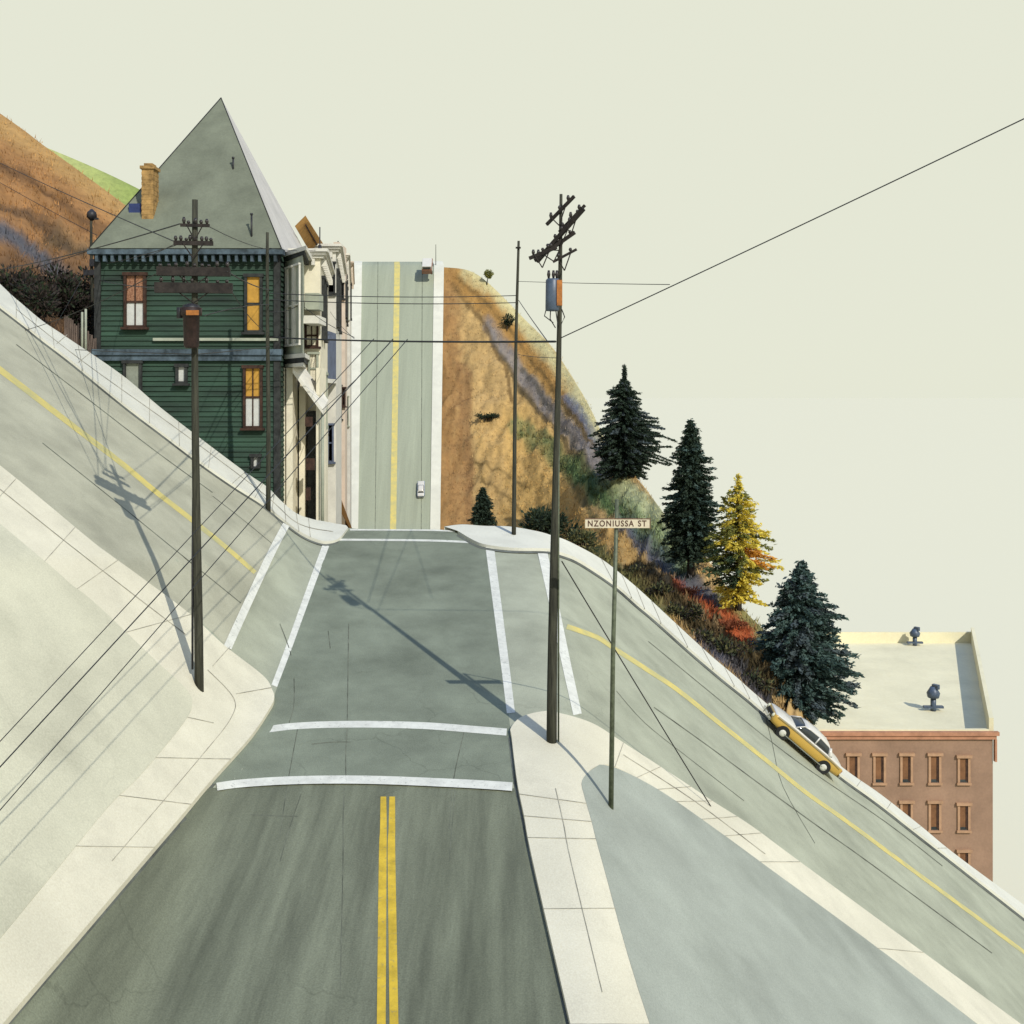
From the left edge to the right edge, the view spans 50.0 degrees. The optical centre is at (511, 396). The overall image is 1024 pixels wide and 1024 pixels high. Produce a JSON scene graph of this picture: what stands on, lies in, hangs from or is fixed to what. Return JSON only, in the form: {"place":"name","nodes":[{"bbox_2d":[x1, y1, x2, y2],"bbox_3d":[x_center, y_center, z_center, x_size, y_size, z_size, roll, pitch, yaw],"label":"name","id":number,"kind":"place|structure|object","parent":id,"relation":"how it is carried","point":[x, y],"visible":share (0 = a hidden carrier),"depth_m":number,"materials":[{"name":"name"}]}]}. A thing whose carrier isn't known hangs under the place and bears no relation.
{"place":"outdoors","nodes":[
{"label":"outdoors","id":0,"kind":"place"},
{"bbox_2d":[49,149,139,204],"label":"hillside","id":1,"kind":"structure","parent":0,"point":[123,192],"depth_m":181.05,"materials":[{"name":"green plant"}]},
{"bbox_2d":[0,524,191,937],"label":"paved lot","id":2,"kind":"structure","parent":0,"point":[104,753],"depth_m":26.79,"materials":[{"name":"concrete"}]},
{"bbox_2d":[0,466,273,1023],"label":"pavement","id":3,"kind":"structure","parent":0,"point":[137,822],"depth_m":30.27,"materials":[{"name":"concrete"}]},
{"bbox_2d":[154,199,232,691],"bbox_3d":[-9.429,1.770,32.424,2.248,15.267,0.800,0,0,0],"label":"utility pole","id":4,"kind":"object","parent":3,"relation":"on","point":[190,314],"visible":0.98,"depth_m":32.56,"materials":[{"name":"brown wood"}]},
{"bbox_2d":[0,163,172,240],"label":"power cable","id":5,"kind":"object","parent":4,"relation":"attached to","point":[92,205],"visible":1,"depth_m":40.46,"materials":[{"name":"rubber"}]},
{"bbox_2d":[0,223,179,269],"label":"power cable","id":6,"kind":"object","parent":4,"relation":"attached to","point":[99,246],"visible":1,"depth_m":39.24,"materials":[{"name":"rubber"}]},
{"bbox_2d":[27,273,155,329],"bbox_3d":[-16.923,-3.355,42.111,0.025,0.741,23.107,0,0,-34],"label":"power cable","id":7,"kind":"object","parent":4,"relation":"attached to","point":[95,303],"visible":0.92,"depth_m":38.77,"materials":[{"name":"rubber"}]},
{"bbox_2d":[75,349,190,354],"bbox_3d":[-15.488,-1.788,43.002,0.029,1.075,24.073,0,0,-30],"label":"power cable","id":8,"kind":"object","parent":4,"relation":"attached to","point":[138,352],"visible":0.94,"depth_m":38.89,"materials":[{"name":"rubber"}]},
{"bbox_2d":[0,339,373,741],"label":"power cable","id":9,"kind":"object","parent":4,"relation":"attached to","point":[179,548],"visible":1,"depth_m":25.39,"materials":[{"name":"rubber"}]},
{"bbox_2d":[0,339,393,766],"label":"power cable","id":10,"kind":"object","parent":4,"relation":"attached to","point":[189,561],"visible":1,"depth_m":24.91,"materials":[{"name":"rubber"}]},
{"bbox_2d":[0,339,407,809],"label":"power cable","id":11,"kind":"object","parent":4,"relation":"attached to","point":[195,584],"visible":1,"depth_m":23.73,"materials":[{"name":"rubber"}]},
{"bbox_2d":[0,311,282,643],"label":"climbing street","id":12,"kind":"structure","parent":0,"point":[29,427],"depth_m":41.12,"materials":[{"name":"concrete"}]},
{"bbox_2d":[0,284,347,543],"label":"pavement","id":13,"kind":"structure","parent":0,"point":[125,392],"depth_m":52.10,"materials":[{"name":"concrete"}]},
{"bbox_2d":[266,232,270,511],"bbox_3d":[-11.527,-0.874,51.933,0.249,13.801,0.240,0,0,0],"label":"utility pole","id":14,"kind":"object","parent":13,"relation":"on","point":[268,456],"visible":0.94,"depth_m":51.86,"materials":[{"name":"brown wood"}]},
{"bbox_2d":[0,114,351,527],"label":"hillside","id":15,"kind":"structure","parent":0,"point":[83,190],"depth_m":86.30,"materials":[{"name":"brown soil"}]},
{"bbox_2d":[0,262,55,302],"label":"scrub bush","id":16,"kind":"object","parent":15,"relation":"on","point":[15,283],"visible":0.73,"depth_m":55.06,"materials":[{"name":"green plant"}]},
{"bbox_2d":[11,275,64,317],"bbox_3d":[-24.533,-4.933,55.624,3.925,2.407,3.259,0,0,0],"label":"scrub bush","id":17,"kind":"object","parent":15,"relation":"on","point":[43,301],"visible":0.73,"depth_m":55.02,"materials":[{"name":"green plant"}]},
{"bbox_2d":[12,260,76,291],"bbox_3d":[-26.860,-6.574,62.610,4.151,2.543,3.593,0,0,0],"label":"scrub bush","id":18,"kind":"object","parent":15,"relation":"on","point":[49,274],"visible":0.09,"depth_m":62.62,"materials":[{"name":"black plant"}]},
{"bbox_2d":[24,268,83,316],"bbox_3d":[-25.844,-5.807,60.949,4.118,2.828,3.015,0,0,-33],"label":"scrub bush","id":19,"kind":"object","parent":15,"relation":"on","point":[61,282],"visible":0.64,"depth_m":61.08,"materials":[{"name":"black plant"}]},
{"bbox_2d":[0,115,119,341],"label":"dry grass","id":20,"kind":"structure","parent":15,"relation":"on","point":[46,244],"depth_m":81.82,"materials":[{"name":"brown plant"}]},
{"bbox_2d":[44,265,93,300],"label":"scrub bush","id":21,"kind":"object","parent":15,"relation":"on","point":[85,287],"visible":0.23,"depth_m":67.90,"materials":[{"name":"black plant"}]},
{"bbox_2d":[53,285,93,325],"bbox_3d":[-24.815,-5.116,61.838,3.848,2.582,2.448,0,0,0],"label":"scrub bush","id":22,"kind":"object","parent":15,"relation":"on","point":[83,307],"visible":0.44,"depth_m":61.49,"materials":[{"name":"black plant"}]},
{"bbox_2d":[57,283,90,331],"bbox_3d":[-24.338,-4.812,61.652,2.310,3.176,3.026,0,0,0],"label":"scrub bush","id":23,"kind":"object","parent":15,"relation":"on","point":[74,317],"visible":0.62,"depth_m":61.27,"materials":[{"name":"black plant"}]},
{"bbox_2d":[64,309,96,356],"bbox_3d":[-22.139,-3.050,56.123,1.594,2.826,0.809,0,0,0],"label":"board fence","id":24,"kind":"object","parent":15,"relation":"on","point":[85,337],"visible":0.66,"depth_m":56.30,"materials":[{"name":"brown wood"}]},
{"bbox_2d":[83,209,98,338],"bbox_3d":[-23.709,-6.553,61.961,0.800,8.087,0.600,0,0,0],"label":"street lamp","id":25,"kind":"object","parent":15,"relation":"on","point":[91,216],"visible":0.8,"depth_m":61.89,"materials":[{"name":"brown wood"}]},
{"bbox_2d":[87,98,301,502],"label":"green house","id":26,"kind":"structure","parent":15,"relation":"on","point":[210,164],"depth_m":56.64,"materials":[{"name":"paint"}]},
{"bbox_2d":[1,183,95,234],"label":"power cable","id":27,"kind":"object","parent":26,"relation":"attached to","point":[50,210],"visible":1,"depth_m":62.29,"materials":[{"name":"rubber"}]},
{"bbox_2d":[121,360,143,391],"bbox_3d":[-19.526,-0.830,56.494,1.193,2.108,0.350,0,0,0],"label":"window","id":28,"kind":"structure","parent":26,"relation":"in","point":[132,369],"depth_m":56.56,"materials":[{"name":"glass"}]},
{"bbox_2d":[120,272,148,329],"bbox_3d":[-19.398,-4.936,56.494,1.376,2.948,0.350,0,0,0],"label":"window","id":29,"kind":"structure","parent":26,"relation":"in","point":[134,298],"depth_m":56.55,"materials":[{"name":"brown glass"}]},
{"bbox_2d":[172,364,189,385],"bbox_3d":[-17.007,-1.140,56.494,0.828,1.123,0.350,0,0,0],"label":"window","id":30,"kind":"structure","parent":26,"relation":"in","point":[181,370],"depth_m":56.45,"materials":[{"name":"paint"}]},
{"bbox_2d":[240,365,264,429],"bbox_3d":[-13.339,0.046,56.494,1.230,3.349,0.350,0,0,0],"label":"window","id":31,"kind":"structure","parent":26,"relation":"in","point":[252,374],"depth_m":56.56,"materials":[{"name":"glass"}]},
{"bbox_2d":[241,273,264,334],"bbox_3d":[-13.303,-4.772,56.494,1.157,3.130,0.350,0,0,0],"label":"window","id":32,"kind":"structure","parent":26,"relation":"in","point":[253,295],"depth_m":56.56,"materials":[{"name":"glass"}]},
{"bbox_2d":[249,454,261,467],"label":"window","id":33,"kind":"structure","parent":26,"relation":"in","point":[253,456],"depth_m":56.45,"materials":[{"name":"glass"}]},
{"bbox_2d":[283,227,334,521],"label":"row house","id":34,"kind":"structure","parent":15,"relation":"on","point":[308,273],"depth_m":58.27,"materials":[{"name":"beige paint"}]},
{"bbox_2d":[283,255,303,354],"bbox_3d":[-11.460,-4.669,57.636,1.814,4.926,4.558,0,0,0],"label":"bay window","id":35,"kind":"structure","parent":34,"relation":"in","point":[294,268],"depth_m":56.33,"materials":[{"name":"grey paint"}]},
{"bbox_2d":[298,381,299,513],"bbox_3d":[-11.625,3.232,59.273,0.247,8.745,0.676,0,0,0],"label":"door","id":36,"kind":"structure","parent":34,"relation":"in","point":[298,381],"depth_m":59.18,"materials":[{"name":"paint"}]},
{"bbox_2d":[299,386,307,517],"bbox_3d":[-11.255,3.517,59.273,0.342,8.175,0.676,0,0,0],"label":"door panel","id":37,"kind":"structure","parent":34,"relation":"in","point":[303,395],"depth_m":58.93,"materials":[{"name":"beige paint"}]},
{"bbox_2d":[308,411,315,519],"bbox_3d":[-10.779,4.183,59.273,0.380,6.844,0.676,0,0,0],"label":"door","id":38,"kind":"structure","parent":34,"relation":"in","point":[312,433],"depth_m":58.93,"materials":[{"name":"paint"}]},
{"bbox_2d":[304,324,320,348],"bbox_3d":[-10.865,-3.292,59.540,0.978,1.368,0.350,0,0,0],"label":"window","id":39,"kind":"structure","parent":34,"relation":"in","point":[306,346],"depth_m":59.50,"materials":[{"name":"brown glass"}]},
{"bbox_2d":[307,352,319,375],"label":"window","id":40,"kind":"structure","parent":34,"relation":"in","point":[315,353],"depth_m":59.50,"materials":[{"name":"beige paint"}]},
{"bbox_2d":[321,276,326,340],"bbox_3d":[-10.631,-4.969,61.855,0.300,3.518,1.860,0,0,-7],"label":"window","id":41,"kind":"structure","parent":34,"relation":"in","point":[323,278],"depth_m":60.98,"materials":[{"name":"paint"}]},
{"bbox_2d":[324,282,328,342],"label":"window","id":42,"kind":"structure","parent":34,"relation":"in","point":[327,285],"depth_m":64.24,"materials":[{"name":"paint"}]},
{"bbox_2d":[326,372,328,428],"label":"window","id":43,"kind":"structure","parent":34,"relation":"in","point":[327,375],"depth_m":65.36,"materials":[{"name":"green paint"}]},
{"bbox_2d":[295,216,346,523],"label":"row house","id":44,"kind":"structure","parent":15,"relation":"on","point":[307,232],"depth_m":72.43,"materials":[{"name":"white paint"}]},
{"bbox_2d":[328,423,335,463],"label":"window","id":45,"kind":"structure","parent":44,"relation":"in","point":[329,443],"depth_m":72.31,"materials":[{"name":"blue glass"}]},
{"bbox_2d":[328,261,336,294],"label":"window","id":46,"kind":"structure","parent":44,"relation":"in","point":[330,291],"depth_m":72.31,"materials":[{"name":"glass"}]},
{"bbox_2d":[336,268,339,328],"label":"window","id":47,"kind":"structure","parent":44,"relation":"in","point":[337,269],"depth_m":73.29,"materials":[{"name":"paint"}]},
{"bbox_2d":[339,279,341,334],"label":"window","id":48,"kind":"structure","parent":44,"relation":"in","point":[340,332],"depth_m":80.24,"materials":[{"name":"glass"}]},
{"bbox_2d":[333,241,350,524],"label":"row house","id":49,"kind":"structure","parent":15,"relation":"on","point":[345,289],"depth_m":95.68,"materials":[{"name":"paint"}]},
{"bbox_2d":[342,387,346,407],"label":"window","id":50,"kind":"structure","parent":49,"relation":"in","point":[344,395],"depth_m":95.56,"materials":[{"name":"brown glass"}]},
{"bbox_2d":[345,274,347,318],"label":"window","id":51,"kind":"structure","parent":49,"relation":"in","point":[346,316],"depth_m":97.54,"materials":[{"name":"glass"}]},
{"bbox_2d":[347,261,354,523],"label":"row house","id":52,"kind":"structure","parent":15,"relation":"on","point":[352,284],"depth_m":125.00,"materials":[{"name":"white paint"}]},
{"bbox_2d":[350,282,351,320],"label":"window","id":53,"kind":"structure","parent":52,"relation":"in","point":[351,282],"depth_m":127.84,"materials":[{"name":"paint"}]},
{"bbox_2d":[11,784,565,1023],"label":"street","id":54,"kind":"structure","parent":0,"point":[365,904],"depth_m":24.41,"materials":[{"name":"grey asphalt"}]},
{"bbox_2d":[351,261,361,528],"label":"pavement","id":55,"kind":"structure","parent":0,"point":[355,366],"depth_m":172.99,"materials":[{"name":"concrete"}]},
{"bbox_2d":[212,529,514,834],"bbox_3d":[-4.383,8.882,41.307,9.078,4.624,26.652,0,0,0],"label":"crossing","id":56,"kind":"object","parent":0,"point":[393,668],"visible":1,"depth_m":37.51,"materials":[{"name":"grey asphalt"}]},
{"bbox_2d":[358,262,433,528],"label":"street","id":57,"kind":"structure","parent":0,"point":[395,431],"depth_m":172.14,"materials":[{"name":"grey asphalt"}]},
{"bbox_2d":[417,481,424,497],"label":"parked car","id":58,"kind":"object","parent":57,"relation":"on","point":[420,489],"visible":1,"depth_m":158.88,"materials":[{"name":"white paint"}]},
{"bbox_2d":[422,258,432,273],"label":"parked van","id":59,"kind":"object","parent":57,"relation":"on","point":[427,265],"visible":1,"depth_m":189.15,"materials":[{"name":"brown paint"}]},
{"bbox_2d":[430,261,443,528],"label":"pavement","id":60,"kind":"structure","parent":0,"point":[436,401],"depth_m":172.12,"materials":[{"name":"concrete"}]},
{"bbox_2d":[0,308,1023,1023],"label":"cross street","id":61,"kind":"structure","parent":0,"point":[742,760],"depth_m":44.77,"materials":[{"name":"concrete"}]},
{"bbox_2d":[763,703,842,777],"bbox_3d":[14.350,16.716,53.850,4.606,1.388,1.702,40,7,-3],"label":"parked car","id":62,"kind":"object","parent":61,"relation":"on","point":[808,738],"visible":1,"depth_m":53.13,"materials":[{"name":"yellow paint"}]},
{"bbox_2d":[0,0,1023,397],"label":"sky","id":63,"kind":"structure","parent":0,"point":[691,136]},
{"bbox_2d":[440,267,812,722],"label":"hillside","id":64,"kind":"structure","parent":0,"point":[503,356],"depth_m":165.60,"materials":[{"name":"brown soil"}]},
{"bbox_2d":[474,411,499,420],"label":"shrub","id":65,"kind":"object","parent":64,"relation":"on","point":[487,416],"visible":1,"depth_m":170.06,"materials":[{"name":"green plant"}]},
{"bbox_2d":[484,269,493,284],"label":"young tree","id":66,"kind":"object","parent":64,"relation":"on","point":[488,274],"visible":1,"depth_m":190.08,"materials":[{"name":"green plant"}]},
{"bbox_2d":[501,313,514,330],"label":"young tree","id":67,"kind":"object","parent":64,"relation":"on","point":[507,321],"visible":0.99,"depth_m":182.86,"materials":[{"name":"green plant"}]},
{"bbox_2d":[587,364,677,482],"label":"conifer tree","id":68,"kind":"object","parent":64,"relation":"on","point":[622,451],"visible":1,"depth_m":130.75,"materials":[{"name":"green plant"}]},
{"bbox_2d":[626,564,643,575],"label":"bush","id":69,"kind":"object","parent":64,"relation":"on","point":[632,568],"visible":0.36,"depth_m":87.93,"materials":[{"name":"green plant"}]},
{"bbox_2d":[508,421,783,703],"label":"green scrub","id":70,"kind":"object","parent":64,"relation":"on","point":[696,624],"visible":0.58,"depth_m":81.31,"materials":[{"name":"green plant"}]},
{"bbox_2d":[642,579,674,595],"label":"bush","id":71,"kind":"object","parent":64,"relation":"on","point":[658,587],"visible":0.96,"depth_m":76.13,"materials":[{"name":"green plant"}]},
{"bbox_2d":[663,597,705,621],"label":"bush","id":72,"kind":"object","parent":64,"relation":"on","point":[696,611],"visible":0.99,"depth_m":70.92,"materials":[{"name":"green plant"}]},
{"bbox_2d":[677,585,702,596],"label":"red shrub","id":73,"kind":"object","parent":64,"relation":"on","point":[688,590],"visible":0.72,"depth_m":80.19,"materials":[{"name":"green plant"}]},
{"bbox_2d":[656,418,725,577],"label":"conifer tree","id":74,"kind":"object","parent":64,"relation":"on","point":[689,518],"visible":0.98,"depth_m":86.43,"materials":[{"name":"green plant"}]},
{"bbox_2d":[687,625,737,648],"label":"bush","id":75,"kind":"object","parent":64,"relation":"on","point":[708,636],"visible":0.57,"depth_m":65.89,"materials":[{"name":"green plant"}]},
{"bbox_2d":[706,633,755,658],"bbox_3d":[12.638,14.577,63.329,2.675,1.910,2.483,0,0,0],"label":"bush","id":76,"kind":"object","parent":64,"relation":"on","point":[722,645],"visible":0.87,"depth_m":63.13,"materials":[{"name":"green plant"}]},
{"bbox_2d":[718,617,747,629],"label":"red shrub","id":77,"kind":"object","parent":64,"relation":"on","point":[732,625],"visible":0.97,"depth_m":71.97,"materials":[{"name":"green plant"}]},
{"bbox_2d":[692,473,784,610],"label":"autumn tree","id":78,"kind":"object","parent":64,"relation":"on","point":[737,559],"visible":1,"depth_m":76.45,"materials":[{"name":"yellow plant"}]},
{"bbox_2d":[741,667,774,691],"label":"bush","id":79,"kind":"object","parent":64,"relation":"on","point":[764,684],"visible":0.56,"depth_m":61.55,"materials":[{"name":"green plant"}]},
{"bbox_2d":[750,559,864,725],"bbox_3d":[17.397,14.698,65.490,7.454,9.982,7.203,0,0,0],"label":"conifer tree","id":80,"kind":"object","parent":64,"relation":"on","point":[810,663],"visible":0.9,"depth_m":64.62,"materials":[{"name":"green plant"}]},
{"bbox_2d":[450,524,853,775],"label":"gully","id":81,"kind":"object","parent":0,"point":[619,572],"visible":0.09,"depth_m":58.66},
{"bbox_2d":[467,486,497,525],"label":"conifer tree","id":82,"kind":"object","parent":81,"relation":"on","point":[482,514],"visible":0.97,"depth_m":142.26,"materials":[{"name":"green plant"}]},
{"bbox_2d":[518,504,582,540],"bbox_3d":[2.130,6.974,60.763,3.756,2.540,3.600,0,0,0],"label":"shrub","id":83,"kind":"object","parent":81,"relation":"on","point":[539,520],"visible":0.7,"depth_m":60.08,"materials":[{"name":"green plant"}]},
{"bbox_2d":[563,528,600,552],"bbox_3d":[3.770,7.826,59.540,2.138,1.526,2.010,0,0,0],"label":"shrub","id":84,"kind":"object","parent":81,"relation":"on","point":[583,537],"visible":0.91,"depth_m":59.27,"materials":[{"name":"green plant"}]},
{"bbox_2d":[432,398,1023,903],"bbox_3d":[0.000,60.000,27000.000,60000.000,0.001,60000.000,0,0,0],"label":"bay water","id":85,"kind":"structure","parent":0,"point":[890,514],"depth_m":590.25,"materials":[{"name":"beige liquid"}]},
{"bbox_2d":[444,524,1023,917],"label":"pavement","id":86,"kind":"structure","parent":0,"point":[502,538],"depth_m":55.66,"materials":[{"name":"concrete"}]},
{"bbox_2d":[512,241,520,534],"bbox_3d":[0.199,-0.050,53.412,0.455,15.073,0.250,0,0,0],"label":"utility pole","id":87,"kind":"object","parent":86,"relation":"on","point":[514,461],"visible":0.96,"depth_m":53.36,"materials":[{"name":"brown wood"}]},
{"bbox_2d":[270,299,515,303],"bbox_3d":[-5.591,-4.529,52.678,11.797,0.165,0.040,0,0,-7],"label":"power cable","id":88,"kind":"object","parent":87,"relation":"attached to","point":[394,303],"visible":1,"depth_m":52.67,"materials":[{"name":"rubber"}]},
{"bbox_2d":[270,293,515,296],"bbox_3d":[-5.591,-4.859,52.678,11.797,0.177,0.036,0,0,-7],"label":"power cable","id":89,"kind":"object","parent":87,"relation":"attached to","point":[385,296],"visible":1,"depth_m":52.49,"materials":[{"name":"rubber"}]},
{"bbox_2d":[518,281,669,284],"bbox_3d":[2.482,-4.474,42.995,0.022,2.311,21.321,0,0,-12],"label":"power cable","id":90,"kind":"object","parent":87,"relation":"attached to","point":[608,283],"visible":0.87,"depth_m":38.69,"materials":[{"name":"rubber"}]},
{"bbox_2d":[510,711,1019,1023],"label":"pavement","id":91,"kind":"structure","parent":0,"point":[597,981],"depth_m":30.07,"materials":[{"name":"concrete"}]},
{"bbox_2d":[529,194,585,743],"bbox_3d":[1.352,2.515,32.552,1.748,17.134,0.678,0,0,28],"label":"utility pole","id":92,"kind":"object","parent":91,"relation":"on","point":[553,300],"visible":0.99,"depth_m":32.69,"materials":[{"name":"brown wood"}]},
{"bbox_2d":[269,337,555,342],"bbox_3d":[-5.074,-2.232,42.361,0.063,1.231,22.999,0,0,-34],"label":"power cable","id":93,"kind":"object","parent":92,"relation":"attached to","point":[551,341],"visible":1,"depth_m":38.98,"materials":[{"name":"rubber"}]},
{"bbox_2d":[561,118,1023,337],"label":"power cable","id":94,"kind":"object","parent":92,"relation":"attached to","point":[800,225],"visible":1,"depth_m":29.47,"materials":[{"name":"rubber"}]},
{"bbox_2d":[561,561,710,805],"bbox_3d":[4.072,9.312,34.787,6.565,8.831,0.036,0,0,-38],"label":"guy wire","id":95,"kind":"object","parent":91,"relation":"on","point":[635,683],"visible":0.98,"depth_m":34.66,"materials":[{"name":"metal"}]},
{"bbox_2d":[582,765,976,1023],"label":"paved lot","id":96,"kind":"structure","parent":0,"point":[717,927],"depth_m":30.23,"materials":[{"name":"grey concrete"}]},
{"bbox_2d":[585,499,650,809],"bbox_3d":[2.932,7.287,30.540,1.816,8.860,0.198,0,0,0],"label":"street sign","id":97,"kind":"object","parent":96,"relation":"on","point":[616,523],"visible":1,"depth_m":30.50,"materials":[{"name":"metal"}]},
{"bbox_2d":[814,626,999,881],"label":"brick building","id":98,"kind":"structure","parent":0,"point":[914,737],"depth_m":77.50,"materials":[{"name":"brown brick"}]},
{"bbox_2d":[845,753,861,779],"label":"window","id":99,"kind":"structure","parent":98,"relation":"in","point":[853,759],"depth_m":77.45,"materials":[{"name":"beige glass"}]},
{"bbox_2d":[871,753,887,784],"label":"window","id":100,"kind":"structure","parent":98,"relation":"in","point":[879,759],"depth_m":77.45,"materials":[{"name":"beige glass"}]},
{"bbox_2d":[898,753,914,784],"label":"window","id":101,"kind":"structure","parent":98,"relation":"in","point":[906,759],"depth_m":77.45,"materials":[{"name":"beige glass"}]},
{"bbox_2d":[898,800,914,818],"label":"window","id":102,"kind":"structure","parent":98,"relation":"in","point":[906,806],"depth_m":77.43,"materials":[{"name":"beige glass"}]},
{"bbox_2d":[927,753,942,784],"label":"window","id":103,"kind":"structure","parent":98,"relation":"in","point":[934,759],"depth_m":77.45,"materials":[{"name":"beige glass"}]},
{"bbox_2d":[927,800,942,832],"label":"window","id":104,"kind":"structure","parent":98,"relation":"in","point":[934,806],"depth_m":77.45,"materials":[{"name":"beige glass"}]},
{"bbox_2d":[956,755,972,784],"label":"window","id":105,"kind":"structure","parent":98,"relation":"in","point":[963,761],"depth_m":77.45,"materials":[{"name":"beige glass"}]},
{"bbox_2d":[956,802,972,832],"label":"window","id":106,"kind":"structure","parent":98,"relation":"in","point":[963,808],"depth_m":77.45,"materials":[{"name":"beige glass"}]},
{"bbox_2d":[956,849,972,865],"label":"window","id":107,"kind":"structure","parent":98,"relation":"in","point":[965,854],"depth_m":77.41,"materials":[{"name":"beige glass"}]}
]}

